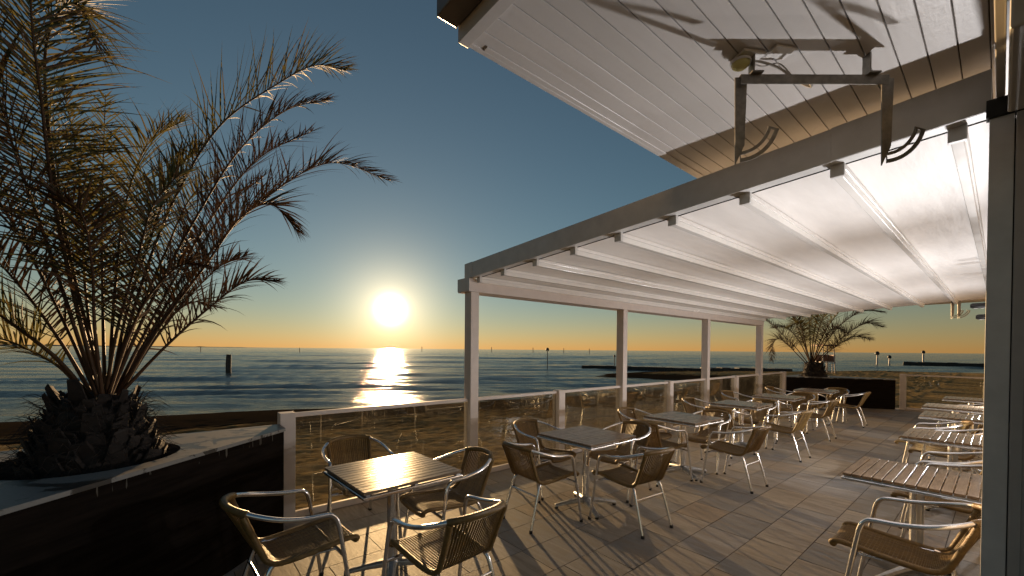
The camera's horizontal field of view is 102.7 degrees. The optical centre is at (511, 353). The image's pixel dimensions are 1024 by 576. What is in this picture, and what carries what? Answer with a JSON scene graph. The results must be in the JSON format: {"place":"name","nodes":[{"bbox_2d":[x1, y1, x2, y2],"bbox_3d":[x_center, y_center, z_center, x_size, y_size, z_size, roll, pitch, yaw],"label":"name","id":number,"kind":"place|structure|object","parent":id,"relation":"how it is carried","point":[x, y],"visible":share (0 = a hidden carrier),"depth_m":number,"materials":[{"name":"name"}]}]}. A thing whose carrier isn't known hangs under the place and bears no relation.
{"place":"outdoors","nodes":[
{"label":"outdoors","id":0,"kind":"place"},
{"bbox_2d":[2,344,261,347],"bbox_3d":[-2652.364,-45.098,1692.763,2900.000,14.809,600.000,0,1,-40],"label":"hills","id":1,"kind":"structure","parent":0,"point":[140,346],"depth_m":2247.85,"materials":[{"name":"grey"}]},
{"bbox_2d":[0,371,983,509],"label":"beach","id":2,"kind":"structure","parent":0,"point":[433,431],"depth_m":10.61,"materials":[{"name":"brown sand"}]},
{"bbox_2d":[582,365,712,370],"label":"groyne","id":3,"kind":"object","parent":2,"relation":"on","point":[641,368],"visible":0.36,"depth_m":45.49,"materials":[{"name":"stone"}]},
{"bbox_2d":[700,367,791,370],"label":"groyne","id":4,"kind":"object","parent":2,"relation":"on","point":[743,369],"visible":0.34,"depth_m":43.16,"materials":[{"name":"stone"}]},
{"bbox_2d":[811,345,840,372],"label":"lifeguard tower","id":5,"kind":"structure","parent":2,"relation":"on","point":[827,358],"depth_m":36.41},
{"bbox_2d":[0,346,984,421],"bbox_3d":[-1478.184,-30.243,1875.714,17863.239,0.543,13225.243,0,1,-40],"label":"sea","id":6,"kind":"structure","parent":0,"point":[189,380],"depth_m":37.11,"materials":[{"name":"liquid"}]},
{"bbox_2d":[225,354,230,372],"bbox_3d":[-24.065,1.078,34.745,0.388,2.057,0.388,1,1,5],"label":"mooring post","id":7,"kind":"object","parent":6,"relation":"in","point":[228,364],"visible":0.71,"depth_m":34.59,"materials":[{"name":"black wood"}]},
{"bbox_2d":[875,351,879,363],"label":"beacon pole","id":8,"kind":"object","parent":6,"relation":"in","point":[877,353],"visible":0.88,"depth_m":77.20,"materials":[{"name":"metal"}]},
{"bbox_2d":[903,362,983,366],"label":"groyne","id":9,"kind":"object","parent":6,"relation":"in","point":[942,364],"visible":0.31,"depth_m":67.67,"materials":[{"name":"stone"}]},
{"bbox_2d":[0,0,985,353],"label":"sky","id":10,"kind":"structure","parent":0,"point":[487,161],"materials":[{"name":"blue"}]},
{"bbox_2d":[223,405,982,575],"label":"floor","id":11,"kind":"structure","parent":0,"point":[558,539],"depth_m":3.84,"materials":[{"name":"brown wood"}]},
{"bbox_2d":[0,424,285,575],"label":"palm planter","id":12,"kind":"object","parent":11,"relation":"on","point":[167,516],"visible":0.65,"depth_m":2.35,"materials":[{"name":"black metal"}]},
{"bbox_2d":[0,0,401,480],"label":"palm tree","id":13,"kind":"object","parent":12,"relation":"in","point":[98,421],"visible":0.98,"depth_m":2.39,"materials":[{"name":"green plant"}]},
{"bbox_2d":[219,489,359,575],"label":"wicker armchair","id":14,"kind":"object","parent":11,"relation":"on","point":[267,553],"visible":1,"depth_m":2.40,"materials":[{"name":"wicker"}]},
{"bbox_2d":[321,434,400,538],"bbox_3d":[-1.388,1.155,3.673,0.611,0.748,0.688,0,1,-37],"label":"wicker armchair","id":15,"kind":"object","parent":11,"relation":"on","point":[362,445],"visible":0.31,"depth_m":3.84,"materials":[{"name":"wicker"}]},
{"bbox_2d":[324,452,462,575],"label":"slatted table","id":16,"kind":"object","parent":11,"relation":"on","point":[363,480],"visible":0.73,"depth_m":2.83,"materials":[{"name":"brown wood"}]},
{"bbox_2d":[381,495,506,575],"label":"wicker armchair","id":17,"kind":"object","parent":11,"relation":"on","point":[467,545],"visible":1,"depth_m":2.25,"materials":[{"name":"wicker"}]},
{"bbox_2d":[399,447,494,567],"bbox_3d":[-0.486,1.167,3.250,0.688,0.748,0.611,0,1,-38],"label":"wicker armchair","id":18,"kind":"object","parent":11,"relation":"on","point":[431,501],"visible":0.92,"depth_m":3.25,"materials":[{"name":"wicker"}]},
{"bbox_2d":[277,371,785,517],"bbox_3d":[3.025,1.026,8.009,13.398,0.985,0.125,0,1,-40],"label":"glass railing","id":19,"kind":"object","parent":11,"relation":"on","point":[596,407],"visible":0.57,"depth_m":6.49,"materials":[{"name":"clear glass"}]},
{"bbox_2d":[502,441,582,533],"bbox_3d":[0.247,1.167,3.825,0.688,0.748,0.611,0,1,-38],"label":"wicker armchair","id":20,"kind":"object","parent":11,"relation":"on","point":[532,470],"visible":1,"depth_m":3.72,"materials":[{"name":"wicker"}]},
{"bbox_2d":[512,418,575,500],"bbox_3d":[0.341,1.159,4.695,0.611,0.748,0.688,0,1,-44],"label":"wicker armchair","id":21,"kind":"object","parent":11,"relation":"on","point":[524,431],"visible":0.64,"depth_m":4.77,"materials":[{"name":"wicker"}]},
{"bbox_2d":[537,425,636,518],"bbox_3d":[0.745,1.176,4.131,0.708,0.730,0.708,0,1,-40],"label":"slatted table","id":22,"kind":"object","parent":11,"relation":"on","point":[586,439],"visible":0.97,"depth_m":4.08,"materials":[{"name":"metal"}]},
{"bbox_2d":[589,420,651,502],"bbox_3d":[1.245,1.167,4.638,0.688,0.748,0.611,0,1,-37],"label":"wicker armchair","id":23,"kind":"object","parent":11,"relation":"on","point":[617,450],"visible":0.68,"depth_m":4.70,"materials":[{"name":"wicker"}]},
{"bbox_2d":[588,446,674,538],"bbox_3d":[1.120,1.175,3.756,0.611,0.748,0.688,0,1,-34],"label":"wicker armchair","id":24,"kind":"object","parent":11,"relation":"on","point":[640,476],"visible":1,"depth_m":3.64,"materials":[{"name":"wicker"}]},
{"bbox_2d":[617,407,671,467],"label":"wicker armchair","id":25,"kind":"object","parent":11,"relation":"on","point":[665,435],"visible":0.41,"depth_m":5.89,"materials":[{"name":"wicker"}]},
{"bbox_2d":[631,419,692,486],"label":"wicker armchair","id":26,"kind":"object","parent":11,"relation":"on","point":[657,441],"visible":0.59,"depth_m":4.92,"materials":[{"name":"wicker"}]},
{"bbox_2d":[643,411,723,480],"bbox_3d":[2.202,1.176,5.279,0.708,0.730,0.708,0,1,-38],"label":"slatted table","id":27,"kind":"object","parent":11,"relation":"on","point":[683,420],"visible":0.81,"depth_m":5.23,"materials":[{"name":"metal"}]},
{"bbox_2d":[674,409,731,474],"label":"wicker armchair","id":28,"kind":"object","parent":11,"relation":"on","point":[699,437],"visible":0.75,"depth_m":5.69,"materials":[{"name":"wicker"}]},
{"bbox_2d":[682,397,726,440],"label":"wicker armchair","id":29,"kind":"object","parent":11,"relation":"on","point":[685,402],"visible":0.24,"depth_m":7.39,"materials":[{"name":"wicker"}]},
{"bbox_2d":[458,69,992,478],"bbox_3d":[4.363,0.125,6.524,9.531,2.842,4.354,0,1,-40],"label":"pergola","id":30,"kind":"object","parent":11,"relation":"on","point":[835,220],"visible":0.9,"depth_m":3.80,"materials":[{"name":"white fabric"}]},
{"bbox_2d":[951,300,970,317],"bbox_3d":[8.995,-0.897,8.209,0.299,0.388,0.006,1,1,20],"label":"awning bracket","id":31,"kind":"object","parent":30,"relation":"attached to","point":[959,308],"visible":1,"depth_m":8.22,"materials":[{"name":"metal"}]},
{"bbox_2d":[704,406,755,458],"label":"wicker armchair","id":32,"kind":"object","parent":11,"relation":"on","point":[731,424],"visible":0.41,"depth_m":6.13,"materials":[{"name":"wicker"}]},
{"bbox_2d":[437,0,1023,575],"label":"building","id":33,"kind":"structure","parent":11,"relation":"on","point":[657,76],"depth_m":1.80,"materials":[{"name":"grey paint"}]},
{"bbox_2d":[730,44,812,87],"bbox_3d":[1.158,-1.260,1.815,0.363,0.142,0.124,1,1,8],"label":"eave lamp","id":34,"kind":"object","parent":33,"relation":"attached to","point":[741,60],"visible":0.88,"depth_m":1.81,"materials":[{"name":"beige"}]},
{"bbox_2d":[735,52,925,165],"bbox_3d":[1.416,-1.084,1.823,0.848,0.490,0.080,0,1,0],"label":"awning bracket","id":35,"kind":"object","parent":33,"relation":"attached to","point":[868,75],"visible":0.99,"depth_m":1.82,"materials":[{"name":"metal"}]},
{"bbox_2d":[970,303,985,308],"bbox_3d":[6.095,-0.620,5.182,0.067,0.100,0.395,0,1,-40],"label":"wall lamp","id":36,"kind":"object","parent":33,"relation":"attached to","point":[977,305],"visible":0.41,"depth_m":5.26,"materials":[{"name":"black plastic"}]},
{"bbox_2d":[976,314,984,319],"bbox_3d":[6.109,-0.472,5.165,0.067,0.100,0.345,0,1,-40],"label":"wall lamp","id":37,"kind":"object","parent":33,"relation":"attached to","point":[980,316],"visible":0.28,"depth_m":5.25,"materials":[{"name":"black plastic"}]},
{"bbox_2d":[700,425,770,493],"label":"wicker armchair","id":38,"kind":"object","parent":11,"relation":"on","point":[719,446],"visible":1,"depth_m":4.80,"materials":[{"name":"wicker"}]},
{"bbox_2d":[720,390,753,415],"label":"wicker armchair","id":39,"kind":"object","parent":11,"relation":"on","point":[723,394],"visible":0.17,"depth_m":8.67,"materials":[{"name":"wicker"}]},
{"bbox_2d":[710,400,772,446],"bbox_3d":[3.748,1.174,6.697,0.708,0.730,0.708,0,1,-41],"label":"slatted table","id":40,"kind":"object","parent":11,"relation":"on","point":[741,406],"visible":0.76,"depth_m":6.66,"materials":[{"name":"metal"}]},
{"bbox_2d":[731,398,777,448],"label":"wicker armchair","id":41,"kind":"object","parent":11,"relation":"on","point":[757,421],"visible":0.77,"depth_m":7.09,"materials":[{"name":"wicker"}]},
{"bbox_2d":[753,398,794,441],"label":"wicker armchair","id":42,"kind":"object","parent":11,"relation":"on","point":[787,417],"visible":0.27,"depth_m":7.33,"materials":[{"name":"metal"}]},
{"bbox_2d":[751,393,805,437],"bbox_3d":[5.102,1.173,7.851,0.708,0.730,0.708,0,1,-41],"label":"slatted table","id":43,"kind":"object","parent":11,"relation":"on","point":[780,398],"visible":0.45,"depth_m":7.76,"materials":[{"name":"wood"}]},
{"bbox_2d":[765,386,799,421],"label":"wicker armchair","id":44,"kind":"object","parent":11,"relation":"on","point":[769,390],"visible":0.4,"depth_m":9.74,"materials":[{"name":"wicker"}]},
{"bbox_2d":[757,409,813,461],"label":"wicker armchair","id":45,"kind":"object","parent":11,"relation":"on","point":[801,423],"visible":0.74,"depth_m":6.05,"materials":[{"name":"wicker"}]},
{"bbox_2d":[774,392,814,433],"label":"wicker armchair","id":46,"kind":"object","parent":11,"relation":"on","point":[810,399],"visible":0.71,"depth_m":8.39,"materials":[{"name":"wicker"}]},
{"bbox_2d":[794,391,828,427],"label":"wicker armchair","id":47,"kind":"object","parent":11,"relation":"on","point":[817,406],"visible":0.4,"depth_m":8.63,"materials":[{"name":"metal"}]},
{"bbox_2d":[793,388,838,424],"bbox_3d":[6.824,1.173,9.186,0.708,0.730,0.708,0,1,-41],"label":"slatted table","id":48,"kind":"object","parent":11,"relation":"on","point":[823,391],"visible":0.66,"depth_m":9.06,"materials":[{"name":"metal"}]},
{"bbox_2d":[793,399,839,441],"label":"wicker armchair","id":49,"kind":"object","parent":11,"relation":"on","point":[831,406],"visible":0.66,"depth_m":7.37,"materials":[{"name":"wicker"}]},
{"bbox_2d":[813,387,848,422],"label":"wicker armchair","id":50,"kind":"object","parent":11,"relation":"on","point":[845,391],"visible":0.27,"depth_m":9.59,"materials":[{"name":"wicker"}]},
{"bbox_2d":[786,374,895,409],"bbox_3d":[9.575,1.261,12.030,1.806,1.140,2.374,0,1,-40],"label":"palm planter","id":51,"kind":"object","parent":11,"relation":"on","point":[882,394],"visible":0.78,"depth_m":11.65,"materials":[{"name":"matte black painted metal"},{"name":"soil"}]},
{"bbox_2d":[763,309,887,376],"bbox_3d":[9.153,-0.900,12.427,2.401,3.590,3.480,0,1,-40],"label":"palm tree","id":52,"kind":"object","parent":51,"relation":"in","point":[812,368],"visible":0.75,"depth_m":12.23,"materials":[{"name":"green plant"}]},
{"bbox_2d":[831,392,870,427],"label":"wicker armchair","id":53,"kind":"object","parent":11,"relation":"on","point":[861,402],"visible":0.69,"depth_m":8.83,"materials":[{"name":"wicker"}]},
{"bbox_2d":[828,496,981,575],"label":"wicker armchair","id":54,"kind":"object","parent":11,"relation":"on","point":[866,541],"visible":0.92,"depth_m":2.38,"materials":[{"name":"wicker"}]},
{"bbox_2d":[841,456,981,575],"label":"slatted table","id":55,"kind":"object","parent":11,"relation":"on","point":[917,482],"visible":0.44,"depth_m":2.82,"materials":[{"name":"wood"}]},
{"bbox_2d":[895,420,973,473],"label":"wicker armchair","id":56,"kind":"object","parent":11,"relation":"on","point":[966,424],"visible":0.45,"depth_m":5.22,"materials":[{"name":"metal"}]},
{"bbox_2d":[890,463,981,548],"bbox_3d":[3.493,1.201,3.244,0.611,0.748,0.688,0,1,-40],"label":"wicker armchair","id":57,"kind":"object","parent":11,"relation":"on","point":[896,493],"visible":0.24,"depth_m":3.29,"materials":[{"name":"metal"}]},
{"bbox_2d":[898,451,982,528],"bbox_3d":[3.896,1.200,3.658,0.611,0.748,0.688,0,1,-40],"label":"wicker armchair","id":58,"kind":"object","parent":11,"relation":"on","point":[922,459],"visible":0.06,"depth_m":3.66,"materials":[{"name":"metal"}]},
{"bbox_2d":[900,428,982,510],"bbox_3d":[4.464,1.207,4.151,0.708,0.730,0.708,0,1,-40],"label":"slatted table","id":59,"kind":"object","parent":11,"relation":"on","point":[953,442],"visible":0.41,"depth_m":4.12,"materials":[{"name":"wood"}]},
{"bbox_2d":[899,374,983,415],"bbox_3d":[11.771,1.074,10.372,0.125,0.985,2.845,0,1,-40],"label":"glass railing","id":60,"kind":"object","parent":11,"relation":"on","point":[903,391],"visible":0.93,"depth_m":11.33,"materials":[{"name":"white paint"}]},
{"bbox_2d":[908,429,982,493],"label":"wicker armchair","id":61,"kind":"object","parent":11,"relation":"on","point":[922,449],"visible":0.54,"depth_m":4.78,"materials":[{"name":"wicker"}]},
{"bbox_2d":[918,411,982,472],"bbox_3d":[6.033,1.205,5.542,0.708,0.730,0.708,0,1,-40],"label":"slatted table","id":62,"kind":"object","parent":11,"relation":"on","point":[943,416],"visible":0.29,"depth_m":5.50,"materials":[{"name":"wood"}]},
{"bbox_2d":[921,403,983,457],"bbox_3d":[7.033,1.204,6.501,0.708,0.730,0.708,0,1,-40],"label":"slatted table","id":63,"kind":"object","parent":11,"relation":"on","point":[954,408],"visible":0.41,"depth_m":6.40,"materials":[{"name":"wood"}]},
{"bbox_2d":[927,413,982,459],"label":"wicker armchair","id":64,"kind":"object","parent":11,"relation":"on","point":[975,432],"visible":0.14,"depth_m":5.97,"materials":[{"name":"metal"}]},
{"bbox_2d":[942,396,983,428],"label":"slatted table","id":65,"kind":"object","parent":11,"relation":"on","point":[969,400],"visible":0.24,"depth_m":7.60,"materials":[{"name":"wood"}]},
{"bbox_2d":[947,403,983,426],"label":"wicker armchair","id":66,"kind":"object","parent":11,"relation":"on","point":[970,405],"visible":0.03,"depth_m":7.34,"materials":[{"name":"metal"}]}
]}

